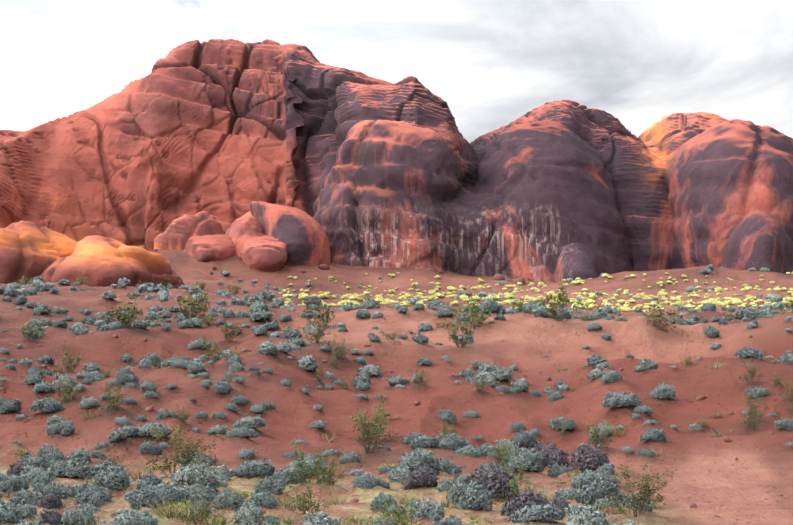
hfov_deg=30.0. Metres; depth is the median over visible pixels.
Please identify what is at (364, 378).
shrub
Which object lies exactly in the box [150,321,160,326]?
shrub
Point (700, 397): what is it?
stone
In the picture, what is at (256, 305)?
shrub
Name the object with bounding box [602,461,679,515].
shrub
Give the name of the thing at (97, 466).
shrub
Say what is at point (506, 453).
shrub
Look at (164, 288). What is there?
shrub
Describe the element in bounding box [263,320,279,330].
shrub
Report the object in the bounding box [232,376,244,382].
shrub
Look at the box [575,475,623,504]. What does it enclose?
shrub
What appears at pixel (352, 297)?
shrub
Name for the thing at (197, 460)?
shrub
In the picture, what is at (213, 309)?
shrub
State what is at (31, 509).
shrub
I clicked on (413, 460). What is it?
shrub
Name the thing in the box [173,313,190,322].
shrub
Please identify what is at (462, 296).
shrub
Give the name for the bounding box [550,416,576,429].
shrub
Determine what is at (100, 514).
grass tuft
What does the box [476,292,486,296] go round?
shrub
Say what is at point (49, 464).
shrub
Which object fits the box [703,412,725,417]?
grass tuft
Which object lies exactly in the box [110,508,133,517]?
shrub
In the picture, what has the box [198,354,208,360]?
shrub
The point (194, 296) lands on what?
shrub
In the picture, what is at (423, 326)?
shrub
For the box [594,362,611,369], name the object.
shrub
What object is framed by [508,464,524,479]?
shrub
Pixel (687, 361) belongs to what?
shrub
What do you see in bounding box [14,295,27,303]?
shrub
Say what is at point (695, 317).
shrub
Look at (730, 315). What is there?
shrub
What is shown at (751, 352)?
shrub
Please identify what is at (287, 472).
shrub
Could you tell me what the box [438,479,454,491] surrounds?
shrub
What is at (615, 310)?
shrub
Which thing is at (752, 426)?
shrub
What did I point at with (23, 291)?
shrub
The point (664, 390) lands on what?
shrub
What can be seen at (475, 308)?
shrub
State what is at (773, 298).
shrub
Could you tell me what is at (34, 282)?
shrub
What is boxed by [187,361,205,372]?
shrub
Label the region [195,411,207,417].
shrub
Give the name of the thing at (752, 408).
shrub
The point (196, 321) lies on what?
shrub
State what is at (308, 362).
shrub
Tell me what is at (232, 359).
shrub
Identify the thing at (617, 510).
grass tuft
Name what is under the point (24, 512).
shrub
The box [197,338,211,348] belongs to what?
shrub
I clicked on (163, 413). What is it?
shrub
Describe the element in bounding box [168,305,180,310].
shrub
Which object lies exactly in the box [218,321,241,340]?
shrub
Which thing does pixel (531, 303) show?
shrub
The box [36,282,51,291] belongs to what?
shrub
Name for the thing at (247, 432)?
shrub
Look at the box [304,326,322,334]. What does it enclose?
shrub
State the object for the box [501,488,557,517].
shrub
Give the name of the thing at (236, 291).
shrub
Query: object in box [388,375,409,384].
shrub
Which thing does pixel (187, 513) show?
grass tuft
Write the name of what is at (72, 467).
shrub
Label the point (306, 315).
shrub
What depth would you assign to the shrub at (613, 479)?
29.82 m
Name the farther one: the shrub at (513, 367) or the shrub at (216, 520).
the shrub at (513, 367)
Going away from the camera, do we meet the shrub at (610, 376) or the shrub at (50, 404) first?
the shrub at (50, 404)
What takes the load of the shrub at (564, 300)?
on the desert ground
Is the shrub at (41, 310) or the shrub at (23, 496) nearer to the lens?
the shrub at (23, 496)
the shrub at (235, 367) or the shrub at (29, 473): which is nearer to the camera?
the shrub at (29, 473)
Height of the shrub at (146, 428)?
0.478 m
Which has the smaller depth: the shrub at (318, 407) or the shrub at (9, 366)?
the shrub at (318, 407)
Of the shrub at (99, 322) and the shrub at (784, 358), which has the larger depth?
the shrub at (99, 322)
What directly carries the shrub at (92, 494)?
on the desert ground
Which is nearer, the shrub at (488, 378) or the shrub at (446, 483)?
the shrub at (446, 483)
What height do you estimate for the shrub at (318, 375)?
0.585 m
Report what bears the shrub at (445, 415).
on the desert ground
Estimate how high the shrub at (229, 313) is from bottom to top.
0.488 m
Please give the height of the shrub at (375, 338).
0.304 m
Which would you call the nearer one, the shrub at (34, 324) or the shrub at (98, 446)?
the shrub at (98, 446)
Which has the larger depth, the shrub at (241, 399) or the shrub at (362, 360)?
the shrub at (362, 360)
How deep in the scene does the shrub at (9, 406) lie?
40.68 m
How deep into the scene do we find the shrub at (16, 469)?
32.16 m
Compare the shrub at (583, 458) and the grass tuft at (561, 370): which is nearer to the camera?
the shrub at (583, 458)
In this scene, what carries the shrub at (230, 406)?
on the desert ground
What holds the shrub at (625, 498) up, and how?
on the desert ground
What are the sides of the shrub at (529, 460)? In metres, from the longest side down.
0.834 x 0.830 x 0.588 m
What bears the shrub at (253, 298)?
on the desert ground
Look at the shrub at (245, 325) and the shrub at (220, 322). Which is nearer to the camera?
the shrub at (245, 325)
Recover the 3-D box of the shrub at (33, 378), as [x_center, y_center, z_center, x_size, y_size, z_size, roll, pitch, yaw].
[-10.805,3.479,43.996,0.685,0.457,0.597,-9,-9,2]
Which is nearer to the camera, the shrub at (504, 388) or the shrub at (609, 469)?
the shrub at (609, 469)
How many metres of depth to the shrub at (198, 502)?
24.88 m
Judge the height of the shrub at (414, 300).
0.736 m
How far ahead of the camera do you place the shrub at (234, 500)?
25.70 m
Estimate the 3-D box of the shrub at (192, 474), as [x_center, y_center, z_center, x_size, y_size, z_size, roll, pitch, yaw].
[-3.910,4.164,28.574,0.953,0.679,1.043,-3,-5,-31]
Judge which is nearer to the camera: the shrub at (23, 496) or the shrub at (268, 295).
the shrub at (23, 496)
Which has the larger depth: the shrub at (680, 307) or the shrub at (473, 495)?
the shrub at (680, 307)
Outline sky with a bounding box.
[0,0,792,142]
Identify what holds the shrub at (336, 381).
on the desert ground
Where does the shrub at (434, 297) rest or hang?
on the desert ground
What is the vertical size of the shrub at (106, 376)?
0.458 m
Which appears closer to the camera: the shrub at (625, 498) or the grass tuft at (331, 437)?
the shrub at (625, 498)
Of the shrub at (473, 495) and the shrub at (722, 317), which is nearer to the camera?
the shrub at (473, 495)
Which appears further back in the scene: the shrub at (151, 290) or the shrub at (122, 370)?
the shrub at (151, 290)
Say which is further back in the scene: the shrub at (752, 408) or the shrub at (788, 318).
the shrub at (788, 318)
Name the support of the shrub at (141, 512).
on the desert ground
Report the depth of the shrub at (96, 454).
35.48 m
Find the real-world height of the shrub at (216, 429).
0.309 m
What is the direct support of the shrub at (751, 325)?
on the desert ground
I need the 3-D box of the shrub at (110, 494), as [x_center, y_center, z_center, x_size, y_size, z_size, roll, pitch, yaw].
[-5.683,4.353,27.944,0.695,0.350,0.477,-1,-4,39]
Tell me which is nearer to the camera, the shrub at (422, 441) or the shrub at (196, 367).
the shrub at (422, 441)
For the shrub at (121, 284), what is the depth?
111.94 m
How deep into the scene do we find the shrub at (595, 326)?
58.16 m
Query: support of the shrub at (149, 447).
on the desert ground
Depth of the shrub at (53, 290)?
96.20 m
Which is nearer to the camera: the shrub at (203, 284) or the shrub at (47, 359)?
the shrub at (47, 359)
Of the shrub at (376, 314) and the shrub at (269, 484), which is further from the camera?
the shrub at (376, 314)
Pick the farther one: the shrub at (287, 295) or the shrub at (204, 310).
the shrub at (287, 295)
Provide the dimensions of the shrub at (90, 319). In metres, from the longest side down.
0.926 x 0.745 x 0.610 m
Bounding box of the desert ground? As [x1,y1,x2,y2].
[0,249,792,524]
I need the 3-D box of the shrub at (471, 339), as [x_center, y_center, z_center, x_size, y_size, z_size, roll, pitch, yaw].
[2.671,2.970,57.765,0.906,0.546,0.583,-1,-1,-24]
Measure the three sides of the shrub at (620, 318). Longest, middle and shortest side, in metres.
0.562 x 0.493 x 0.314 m
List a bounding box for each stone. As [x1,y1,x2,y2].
[145,406,154,411]
[318,264,329,269]
[493,274,504,280]
[514,277,525,284]
[696,395,706,400]
[724,436,731,441]
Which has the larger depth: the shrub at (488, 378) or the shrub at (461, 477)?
the shrub at (488, 378)
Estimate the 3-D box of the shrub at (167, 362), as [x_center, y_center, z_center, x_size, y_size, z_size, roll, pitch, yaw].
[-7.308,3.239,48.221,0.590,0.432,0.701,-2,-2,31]
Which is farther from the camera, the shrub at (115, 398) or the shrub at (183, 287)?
the shrub at (183, 287)
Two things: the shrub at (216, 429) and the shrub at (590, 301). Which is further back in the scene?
the shrub at (590, 301)
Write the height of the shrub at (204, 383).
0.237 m
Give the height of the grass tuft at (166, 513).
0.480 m
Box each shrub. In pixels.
[0,347,9,353]
[0,398,22,413]
[0,471,6,480]
[0,474,29,491]
[0,500,27,523]
[1,296,11,301]
[4,285,15,295]
[4,364,15,368]
[7,358,17,362]
[7,460,39,475]
[7,487,43,506]
[13,517,44,524]
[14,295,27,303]
[14,414,25,419]
[17,454,48,467]
[17,501,36,516]
[18,276,32,284]
[18,288,26,295]
[19,322,45,339]
[19,358,32,364]
[19,454,36,459]
[19,507,30,517]
[20,464,56,482]
[23,328,38,337]
[23,372,43,384]
[25,288,36,294]
[25,301,34,307]
[25,366,42,375]
[28,318,40,323]
[29,321,40,325]
[29,396,64,412]
[30,473,50,486]
[31,279,43,285]
[31,481,76,499]
[33,305,50,314]
[33,380,51,393]
[34,303,47,308]
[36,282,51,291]
[36,443,60,455]
[37,355,54,363]
[37,492,62,508]
[39,508,63,524]
[40,318,53,325]
[42,450,65,460]
[43,369,52,375]
[45,420,74,434]
[46,415,66,426]
[46,455,95,478]
[46,459,58,467]
[49,287,59,293]
[50,339,85,373]
[51,306,60,312]
[51,373,76,390]
[53,319,67,327]
[56,375,85,403]
[58,279,70,284]
[60,308,69,313]
[61,503,99,524]
[63,315,73,320]
[66,447,91,462]
[67,322,89,331]
[68,483,80,493]
[70,274,87,284]
[73,326,88,334]
[73,382,84,391]
[74,481,110,506]
[75,370,86,377]
[78,307,91,314]
[79,396,100,407]
[81,314,95,324]
[81,361,100,371]
[81,377,91,384]
[81,504,94,513]
[83,370,107,381]
[88,483,113,498]
[90,462,102,474]
[91,451,106,458]
[93,459,130,489]
[94,319,105,325]
[94,441,108,449]
[95,315,113,324]
[95,369,115,379]
[96,324,109,331]
[96,375,131,411]
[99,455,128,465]
[100,520,125,524]
[102,291,116,298]
[102,303,138,325]
[107,428,127,441]
[108,379,117,385]
[110,321,126,330]
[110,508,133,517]
[111,297,157,328]
[111,508,159,524]
[114,415,130,424]
[116,366,133,375]
[117,372,138,384]
[118,277,129,284]
[118,282,126,287]
[121,353,132,361]
[121,424,140,436]
[122,397,137,403]
[123,382,137,387]
[123,489,134,502]
[128,509,150,516]
[129,480,190,508]
[130,319,149,328]
[133,415,146,420]
[135,283,146,292]
[136,474,165,489]
[138,421,172,436]
[138,439,162,453]
[139,359,150,365]
[139,363,150,368]
[140,353,162,363]
[140,381,156,390]
[142,423,229,477]
[143,294,156,299]
[143,390,159,397]
[144,286,159,292]
[145,310,158,318]
[146,282,155,287]
[148,305,164,311]
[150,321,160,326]
[156,408,177,419]
[157,277,170,286]
[157,290,170,297]
[158,294,169,301]
[158,309,172,317]
[159,286,168,291]
[159,318,170,321]
[159,442,168,448]
[160,323,170,329]
[162,355,178,365]
[164,502,190,509]
[165,382,175,389]
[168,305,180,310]
[169,461,220,487]
[171,358,191,367]
[172,493,228,524]
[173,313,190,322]
[176,286,208,318]
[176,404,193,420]
[178,284,188,289]
[178,320,193,327]
[178,484,217,501]
[180,452,216,467]
[186,285,201,293]
[187,305,200,315]
[187,317,203,325]
[187,341,203,348]
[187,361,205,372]
[189,358,202,362]
[190,499,208,509]
[191,426,199,431]
[193,293,206,300]
[193,295,213,315]
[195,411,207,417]
[195,455,226,474]
[196,280,205,289]
[196,372,210,377]
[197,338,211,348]
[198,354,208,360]
[200,335,239,362]
[200,381,209,387]
[202,313,216,325]
[202,485,218,495]
[204,463,234,476]
[205,311,218,317]
[207,424,227,433]
[207,517,225,522]
[208,307,218,311]
[211,488,246,508]
[213,379,231,392]
[213,412,225,418]
[215,319,224,324]
[216,289,226,294]
[216,300,225,304]
[216,474,230,480]
[217,308,226,312]
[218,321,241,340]
[218,480,227,486]
[220,350,233,357]
[221,270,229,275]
[223,309,234,317]
[223,371,233,376]
[224,425,259,438]
[225,403,238,410]
[226,355,241,365]
[228,281,240,295]
[228,362,244,371]
[231,297,246,305]
[231,394,249,403]
[231,414,265,428]
[231,457,275,476]
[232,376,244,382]
[232,501,263,524]
[235,310,249,317]
[238,447,254,458]
[239,491,253,496]
[241,323,250,327]
[247,295,265,303]
[248,366,259,371]
[248,491,277,508]
[249,301,268,311]
[249,308,272,320]
[250,404,264,412]
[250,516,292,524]
[251,370,261,374]
[253,325,266,334]
[253,475,286,493]
[256,290,274,299]
[256,340,277,354]
[262,368,272,373]
[262,401,275,408]
[262,490,273,497]
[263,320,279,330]
[263,514,280,523]
[268,301,280,307]
[269,297,283,305]
[269,332,280,338]
[273,466,305,483]
[274,342,292,352]
[277,478,330,515]
[279,314,292,321]
[280,378,290,385]
[281,326,302,338]
[282,293,291,297]
[282,451,296,458]
[284,336,305,345]
[285,439,324,487]
[287,307,296,311]
[288,454,327,474]
[290,439,307,445]
[291,344,301,350]
[296,355,319,369]
[298,299,338,326]
[298,312,313,317]
[301,510,342,524]
[302,296,320,305]
[302,319,328,343]
[302,324,316,331]
[303,453,326,465]
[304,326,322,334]
[306,304,317,310]
[308,420,326,427]
[311,448,354,485]
[313,404,322,409]
[315,367,327,382]
[318,344,331,351]
[319,292,329,298]
[322,449,341,456]
[324,371,333,378]
[324,384,334,388]
[329,333,350,359]
[330,355,340,366]
[330,378,343,383]
[332,322,345,328]
[335,515,355,522]
[337,376,352,390]
[338,326,347,331]
[338,452,361,463]
[340,303,357,309]
[345,305,353,311]
[347,468,363,474]
[349,295,359,299]
[349,408,390,453]
[350,348,361,353]
[351,375,371,385]
[351,471,383,488]
[352,394,402,439]
[354,394,367,398]
[355,309,370,318]
[355,356,366,363]
[355,380,370,389]
[356,364,382,374]
[358,294,371,303]
[358,301,366,308]
[362,299,379,308]
[362,349,373,354]
[369,335,380,341]
[369,496,419,524]
[370,311,382,318]
[370,491,396,510]
[373,517,397,524]
[374,444,391,450]
[377,464,393,470]
[379,465,394,473]
[379,478,389,488]
[383,331,396,339]
[386,504,406,513]
[387,466,409,482]
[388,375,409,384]
[396,305,407,312]
[397,334,407,338]
[398,447,440,472]
[400,302,409,306]
[401,464,439,489]
[402,432,420,444]
[405,497,416,506]
[406,296,419,304]
[406,496,445,520]
[408,368,430,384]
[408,434,439,448]
[412,332,428,343]
[413,294,425,298]
[413,303,424,309]
[417,357,431,365]
[418,322,432,331]
[426,295,437,300]
[426,299,441,309]
[432,513,461,524]
[434,309,453,317]
[435,303,450,311]
[435,418,457,436]
[436,321,445,327]
[438,409,456,423]
[438,433,469,449]
[438,457,462,475]
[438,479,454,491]
[444,308,475,347]
[445,478,494,510]
[449,301,458,305]
[452,307,468,316]
[453,474,466,483]
[454,294,493,328]
[454,444,480,456]
[455,314,468,321]
[455,332,473,343]
[458,290,470,297]
[459,295,467,299]
[459,368,473,376]
[463,410,479,417]
[463,463,517,497]
[470,371,498,385]
[470,517,481,523]
[473,376,489,391]
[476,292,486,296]
[476,463,509,474]
[477,298,501,313]
[477,361,496,373]
[477,443,497,455]
[477,467,504,474]
[485,294,496,300]
[485,302,504,314]
[486,367,511,380]
[486,461,504,469]
[487,452,499,458]
[490,439,508,464]
[494,314,505,319]
[495,385,510,393]
[495,439,516,450]
[500,439,519,470]
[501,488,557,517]
[502,443,529,461]
[504,309,513,314]
[505,450,543,472]
[507,501,565,522]
[508,298,521,304]
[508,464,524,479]
[509,365,517,370]
[509,421,524,430]
[509,473,534,496]
[510,386,519,392]
[510,429,536,446]
[511,298,524,311]
[511,377,528,390]
[517,304,531,312]
[527,300,537,305]
[530,303,545,313]
[530,389,541,396]
[531,428,539,435]
[531,441,568,467]
[534,311,549,317]
[536,280,583,322]
[542,387,551,393]
[547,463,575,477]
[548,390,564,401]
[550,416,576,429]
[552,309,571,319]
[552,496,570,512]
[554,487,579,499]
[555,380,563,385]
[555,424,566,434]
[556,384,569,390]
[565,503,612,524]
[569,306,580,312]
[570,443,609,472]
[570,469,602,487]
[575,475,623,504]
[579,300,588,305]
[579,314,597,320]
[580,418,614,448]
[586,299,595,303]
[586,322,602,330]
[586,355,606,366]
[586,368,605,378]
[587,310,607,320]
[589,293,596,298]
[590,423,616,435]
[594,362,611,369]
[594,496,621,508]
[595,463,614,474]
[598,306,612,312]
[598,470,610,476]
[600,333,611,338]
[601,370,622,383]
[601,391,640,407]
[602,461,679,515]
[605,475,619,483]
[611,306,621,315]
[613,520,637,524]
[615,316,627,320]
[618,446,634,453]
[622,494,628,503]
[627,498,652,510]
[631,414,642,419]
[633,404,652,413]
[634,365,645,370]
[636,447,655,456]
[637,358,657,369]
[639,427,665,441]
[643,304,682,330]
[643,420,656,424]
[647,301,657,305]
[650,382,675,398]
[658,292,667,296]
[670,301,681,306]
[675,304,686,310]
[675,317,684,324]
[678,355,696,365]
[683,319,696,324]
[684,286,696,291]
[685,304,696,308]
[687,315,698,319]
[688,424,701,430]
[695,413,712,426]
[698,268,712,273]
[701,302,715,311]
[703,325,719,336]
[704,286,714,290]
[706,264,713,268]
[709,342,720,349]
[711,316,719,321]
[718,315,731,320]
[718,319,726,324]
[723,310,733,320]
[727,306,736,311]
[732,298,742,303]
[732,306,756,319]
[734,347,763,359]
[735,361,767,383]
[738,404,763,430]
[743,392,769,422]
[745,386,770,397]
[746,322,757,328]
[749,306,761,313]
[756,308,775,318]
[762,303,773,309]
[766,294,782,301]
[770,372,783,383]
[773,302,784,309]
[774,417,792,430]
[775,293,792,311]
[775,379,792,399]
[778,352,792,361]
[783,297,792,301]
[783,316,792,320]
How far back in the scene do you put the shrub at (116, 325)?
60.51 m
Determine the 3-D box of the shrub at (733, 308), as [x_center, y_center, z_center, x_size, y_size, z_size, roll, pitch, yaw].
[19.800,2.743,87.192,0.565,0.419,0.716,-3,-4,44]
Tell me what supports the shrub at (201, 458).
on the desert ground
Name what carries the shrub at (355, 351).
on the desert ground
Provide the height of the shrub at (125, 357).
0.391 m
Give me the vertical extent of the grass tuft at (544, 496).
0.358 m
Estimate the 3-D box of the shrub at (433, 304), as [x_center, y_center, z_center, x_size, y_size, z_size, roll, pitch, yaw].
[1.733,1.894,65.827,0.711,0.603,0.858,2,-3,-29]
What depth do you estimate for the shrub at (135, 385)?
42.25 m
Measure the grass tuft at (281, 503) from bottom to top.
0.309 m
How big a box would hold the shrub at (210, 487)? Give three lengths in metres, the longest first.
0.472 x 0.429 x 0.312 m
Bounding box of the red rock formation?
[0,39,792,288]
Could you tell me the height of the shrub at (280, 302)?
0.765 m
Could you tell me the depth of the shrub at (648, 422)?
39.43 m
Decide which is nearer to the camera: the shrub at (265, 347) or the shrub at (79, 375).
the shrub at (79, 375)
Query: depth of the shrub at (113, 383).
43.12 m
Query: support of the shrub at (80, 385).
on the desert ground
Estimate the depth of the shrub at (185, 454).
32.09 m
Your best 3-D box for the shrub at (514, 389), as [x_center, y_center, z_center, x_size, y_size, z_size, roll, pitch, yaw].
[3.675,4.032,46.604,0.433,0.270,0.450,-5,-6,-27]
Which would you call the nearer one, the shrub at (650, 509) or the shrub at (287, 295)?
the shrub at (650, 509)
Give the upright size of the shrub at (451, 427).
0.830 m
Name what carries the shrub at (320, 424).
on the desert ground
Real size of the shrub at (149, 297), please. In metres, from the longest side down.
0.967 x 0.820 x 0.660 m
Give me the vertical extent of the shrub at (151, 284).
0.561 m
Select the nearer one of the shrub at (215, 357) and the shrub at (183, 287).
the shrub at (215, 357)
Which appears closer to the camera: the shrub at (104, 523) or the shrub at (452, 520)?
the shrub at (104, 523)
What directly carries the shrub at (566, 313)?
on the desert ground
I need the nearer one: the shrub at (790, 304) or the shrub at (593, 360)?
the shrub at (593, 360)
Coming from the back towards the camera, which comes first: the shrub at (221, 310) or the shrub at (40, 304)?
the shrub at (221, 310)
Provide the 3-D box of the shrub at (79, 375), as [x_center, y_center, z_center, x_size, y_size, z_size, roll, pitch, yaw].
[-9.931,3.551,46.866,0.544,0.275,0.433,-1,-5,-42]
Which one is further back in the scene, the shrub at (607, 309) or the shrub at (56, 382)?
the shrub at (607, 309)
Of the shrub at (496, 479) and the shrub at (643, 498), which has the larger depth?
the shrub at (496, 479)
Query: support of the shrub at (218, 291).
on the desert ground
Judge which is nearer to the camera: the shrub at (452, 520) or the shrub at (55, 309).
the shrub at (452, 520)
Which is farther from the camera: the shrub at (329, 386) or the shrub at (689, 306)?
the shrub at (689, 306)
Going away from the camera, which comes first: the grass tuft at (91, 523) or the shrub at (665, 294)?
the grass tuft at (91, 523)
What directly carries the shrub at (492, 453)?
on the desert ground
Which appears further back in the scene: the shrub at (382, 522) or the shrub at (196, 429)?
the shrub at (196, 429)
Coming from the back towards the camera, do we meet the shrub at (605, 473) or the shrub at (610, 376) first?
the shrub at (610, 376)
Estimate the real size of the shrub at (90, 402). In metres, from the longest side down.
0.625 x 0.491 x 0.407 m
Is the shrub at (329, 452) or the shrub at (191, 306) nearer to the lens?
the shrub at (329, 452)
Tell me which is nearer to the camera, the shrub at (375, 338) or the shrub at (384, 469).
the shrub at (384, 469)
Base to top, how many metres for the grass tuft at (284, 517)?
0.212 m
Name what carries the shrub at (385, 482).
on the desert ground
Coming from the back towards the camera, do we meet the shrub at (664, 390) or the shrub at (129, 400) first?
the shrub at (664, 390)
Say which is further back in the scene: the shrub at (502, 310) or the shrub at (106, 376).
the shrub at (502, 310)
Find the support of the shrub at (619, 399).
on the desert ground
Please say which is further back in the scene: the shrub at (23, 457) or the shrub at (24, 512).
the shrub at (23, 457)
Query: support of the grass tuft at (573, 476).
on the desert ground
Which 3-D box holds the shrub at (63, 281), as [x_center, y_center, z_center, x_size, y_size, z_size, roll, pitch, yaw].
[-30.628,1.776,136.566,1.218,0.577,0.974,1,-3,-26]
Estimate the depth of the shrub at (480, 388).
45.51 m
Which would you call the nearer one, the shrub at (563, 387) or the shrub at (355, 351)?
the shrub at (563, 387)
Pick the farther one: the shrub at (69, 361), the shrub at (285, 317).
the shrub at (285, 317)
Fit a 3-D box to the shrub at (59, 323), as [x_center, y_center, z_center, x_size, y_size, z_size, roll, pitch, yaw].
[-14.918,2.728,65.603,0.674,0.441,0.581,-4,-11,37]
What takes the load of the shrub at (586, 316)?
on the desert ground
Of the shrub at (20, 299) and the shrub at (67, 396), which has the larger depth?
the shrub at (20, 299)
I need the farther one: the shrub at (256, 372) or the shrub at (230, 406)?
the shrub at (256, 372)
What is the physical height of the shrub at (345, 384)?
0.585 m
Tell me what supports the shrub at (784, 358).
on the desert ground
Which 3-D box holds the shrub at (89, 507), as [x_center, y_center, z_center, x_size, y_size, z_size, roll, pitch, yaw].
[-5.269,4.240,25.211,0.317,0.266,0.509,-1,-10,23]
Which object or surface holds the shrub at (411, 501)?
on the desert ground
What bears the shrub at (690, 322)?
on the desert ground
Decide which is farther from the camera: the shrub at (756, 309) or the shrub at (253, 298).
the shrub at (253, 298)
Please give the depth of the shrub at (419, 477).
28.41 m
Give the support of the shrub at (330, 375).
on the desert ground
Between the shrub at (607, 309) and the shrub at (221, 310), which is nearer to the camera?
the shrub at (607, 309)
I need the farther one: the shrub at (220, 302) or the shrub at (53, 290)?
the shrub at (53, 290)
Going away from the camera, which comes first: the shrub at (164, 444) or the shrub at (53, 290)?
the shrub at (164, 444)
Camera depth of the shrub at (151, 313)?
72.56 m
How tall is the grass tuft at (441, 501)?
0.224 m
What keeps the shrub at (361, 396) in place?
on the desert ground
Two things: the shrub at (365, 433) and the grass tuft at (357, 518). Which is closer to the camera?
the grass tuft at (357, 518)
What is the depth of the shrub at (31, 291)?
93.94 m
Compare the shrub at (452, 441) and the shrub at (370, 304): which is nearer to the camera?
the shrub at (452, 441)
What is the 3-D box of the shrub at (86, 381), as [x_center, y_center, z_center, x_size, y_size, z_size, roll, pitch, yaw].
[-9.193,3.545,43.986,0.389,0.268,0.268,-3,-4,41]
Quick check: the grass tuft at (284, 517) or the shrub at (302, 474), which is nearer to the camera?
the grass tuft at (284, 517)
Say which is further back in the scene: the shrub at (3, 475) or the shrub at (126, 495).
the shrub at (3, 475)
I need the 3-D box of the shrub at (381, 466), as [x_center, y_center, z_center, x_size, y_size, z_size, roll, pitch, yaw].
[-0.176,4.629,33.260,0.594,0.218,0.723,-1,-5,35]
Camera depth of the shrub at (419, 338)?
56.12 m
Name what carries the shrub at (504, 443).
on the desert ground
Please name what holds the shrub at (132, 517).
on the desert ground
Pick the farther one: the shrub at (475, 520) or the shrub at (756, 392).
the shrub at (756, 392)
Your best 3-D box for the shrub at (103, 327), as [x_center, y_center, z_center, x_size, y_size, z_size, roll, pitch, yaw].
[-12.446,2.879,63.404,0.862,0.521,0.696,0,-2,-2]
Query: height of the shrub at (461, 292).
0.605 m
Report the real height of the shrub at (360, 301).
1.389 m
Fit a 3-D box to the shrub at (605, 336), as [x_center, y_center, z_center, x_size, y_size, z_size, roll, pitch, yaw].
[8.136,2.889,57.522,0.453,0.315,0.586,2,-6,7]
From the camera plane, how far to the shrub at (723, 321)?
59.46 m
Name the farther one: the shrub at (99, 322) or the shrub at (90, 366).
the shrub at (99, 322)
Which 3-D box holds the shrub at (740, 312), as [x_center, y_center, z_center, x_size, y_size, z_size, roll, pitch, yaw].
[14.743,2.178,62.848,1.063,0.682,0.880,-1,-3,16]
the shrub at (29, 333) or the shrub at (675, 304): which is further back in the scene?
the shrub at (675, 304)
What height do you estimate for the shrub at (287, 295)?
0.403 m
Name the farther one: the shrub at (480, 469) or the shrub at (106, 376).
the shrub at (106, 376)
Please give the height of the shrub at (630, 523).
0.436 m
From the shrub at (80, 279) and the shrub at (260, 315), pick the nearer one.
the shrub at (260, 315)
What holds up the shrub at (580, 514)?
on the desert ground
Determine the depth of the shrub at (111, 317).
65.46 m
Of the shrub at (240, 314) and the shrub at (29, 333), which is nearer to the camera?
the shrub at (29, 333)
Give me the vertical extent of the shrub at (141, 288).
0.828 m
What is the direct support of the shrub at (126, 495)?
on the desert ground
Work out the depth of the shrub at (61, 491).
27.64 m
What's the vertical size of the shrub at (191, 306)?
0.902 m
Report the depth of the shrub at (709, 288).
135.72 m
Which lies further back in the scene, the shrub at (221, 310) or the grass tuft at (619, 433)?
the shrub at (221, 310)
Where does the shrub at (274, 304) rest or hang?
on the desert ground
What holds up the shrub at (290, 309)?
on the desert ground
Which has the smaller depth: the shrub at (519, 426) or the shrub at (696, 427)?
the shrub at (696, 427)
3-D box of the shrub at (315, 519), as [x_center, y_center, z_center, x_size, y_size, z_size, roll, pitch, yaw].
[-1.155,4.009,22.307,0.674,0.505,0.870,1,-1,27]
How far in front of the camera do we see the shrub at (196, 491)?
26.73 m
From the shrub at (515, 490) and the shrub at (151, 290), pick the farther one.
the shrub at (151, 290)
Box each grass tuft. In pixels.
[70,515,108,524]
[80,407,99,419]
[91,509,109,518]
[128,467,154,478]
[141,461,158,472]
[147,489,189,517]
[164,501,202,517]
[175,502,207,520]
[187,505,240,524]
[267,493,301,506]
[274,513,294,522]
[283,489,322,509]
[317,431,337,441]
[323,490,359,504]
[338,512,369,522]
[341,517,373,524]
[357,511,381,523]
[393,489,417,503]
[431,496,454,507]
[438,471,460,483]
[470,511,488,520]
[522,484,546,494]
[532,481,554,499]
[556,365,569,371]
[563,471,602,484]
[592,499,630,513]
[608,426,629,436]
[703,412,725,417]
[704,361,729,368]
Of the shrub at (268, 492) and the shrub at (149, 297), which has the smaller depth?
the shrub at (268, 492)
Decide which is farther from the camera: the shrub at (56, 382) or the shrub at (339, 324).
the shrub at (339, 324)
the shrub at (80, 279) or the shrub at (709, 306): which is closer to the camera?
the shrub at (709, 306)
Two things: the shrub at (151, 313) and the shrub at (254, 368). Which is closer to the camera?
the shrub at (254, 368)
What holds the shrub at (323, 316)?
on the desert ground
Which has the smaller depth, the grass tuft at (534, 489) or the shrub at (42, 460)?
the grass tuft at (534, 489)
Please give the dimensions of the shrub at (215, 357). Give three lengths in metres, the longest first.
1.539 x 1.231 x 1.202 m
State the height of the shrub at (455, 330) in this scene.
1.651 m
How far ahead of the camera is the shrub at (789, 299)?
96.47 m
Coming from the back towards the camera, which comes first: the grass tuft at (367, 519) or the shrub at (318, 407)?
the shrub at (318, 407)
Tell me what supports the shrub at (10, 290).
on the desert ground
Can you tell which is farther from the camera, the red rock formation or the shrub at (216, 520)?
the red rock formation
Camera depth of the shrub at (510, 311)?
62.38 m
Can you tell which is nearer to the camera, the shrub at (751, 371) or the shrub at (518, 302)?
the shrub at (751, 371)
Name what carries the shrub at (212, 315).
on the desert ground
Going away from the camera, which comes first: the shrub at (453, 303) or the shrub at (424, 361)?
the shrub at (424, 361)
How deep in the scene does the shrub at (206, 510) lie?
22.96 m
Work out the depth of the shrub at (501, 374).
49.25 m
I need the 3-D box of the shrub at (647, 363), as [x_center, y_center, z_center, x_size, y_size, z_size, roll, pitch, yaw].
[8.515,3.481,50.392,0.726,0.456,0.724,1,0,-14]
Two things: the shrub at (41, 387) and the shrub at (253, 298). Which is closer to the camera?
the shrub at (41, 387)
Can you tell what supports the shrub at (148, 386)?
on the desert ground
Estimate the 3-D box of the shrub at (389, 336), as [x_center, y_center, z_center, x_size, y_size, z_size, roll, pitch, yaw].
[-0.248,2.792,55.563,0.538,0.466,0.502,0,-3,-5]
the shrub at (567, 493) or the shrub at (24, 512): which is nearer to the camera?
the shrub at (24, 512)
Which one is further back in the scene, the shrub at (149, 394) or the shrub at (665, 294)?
the shrub at (665, 294)

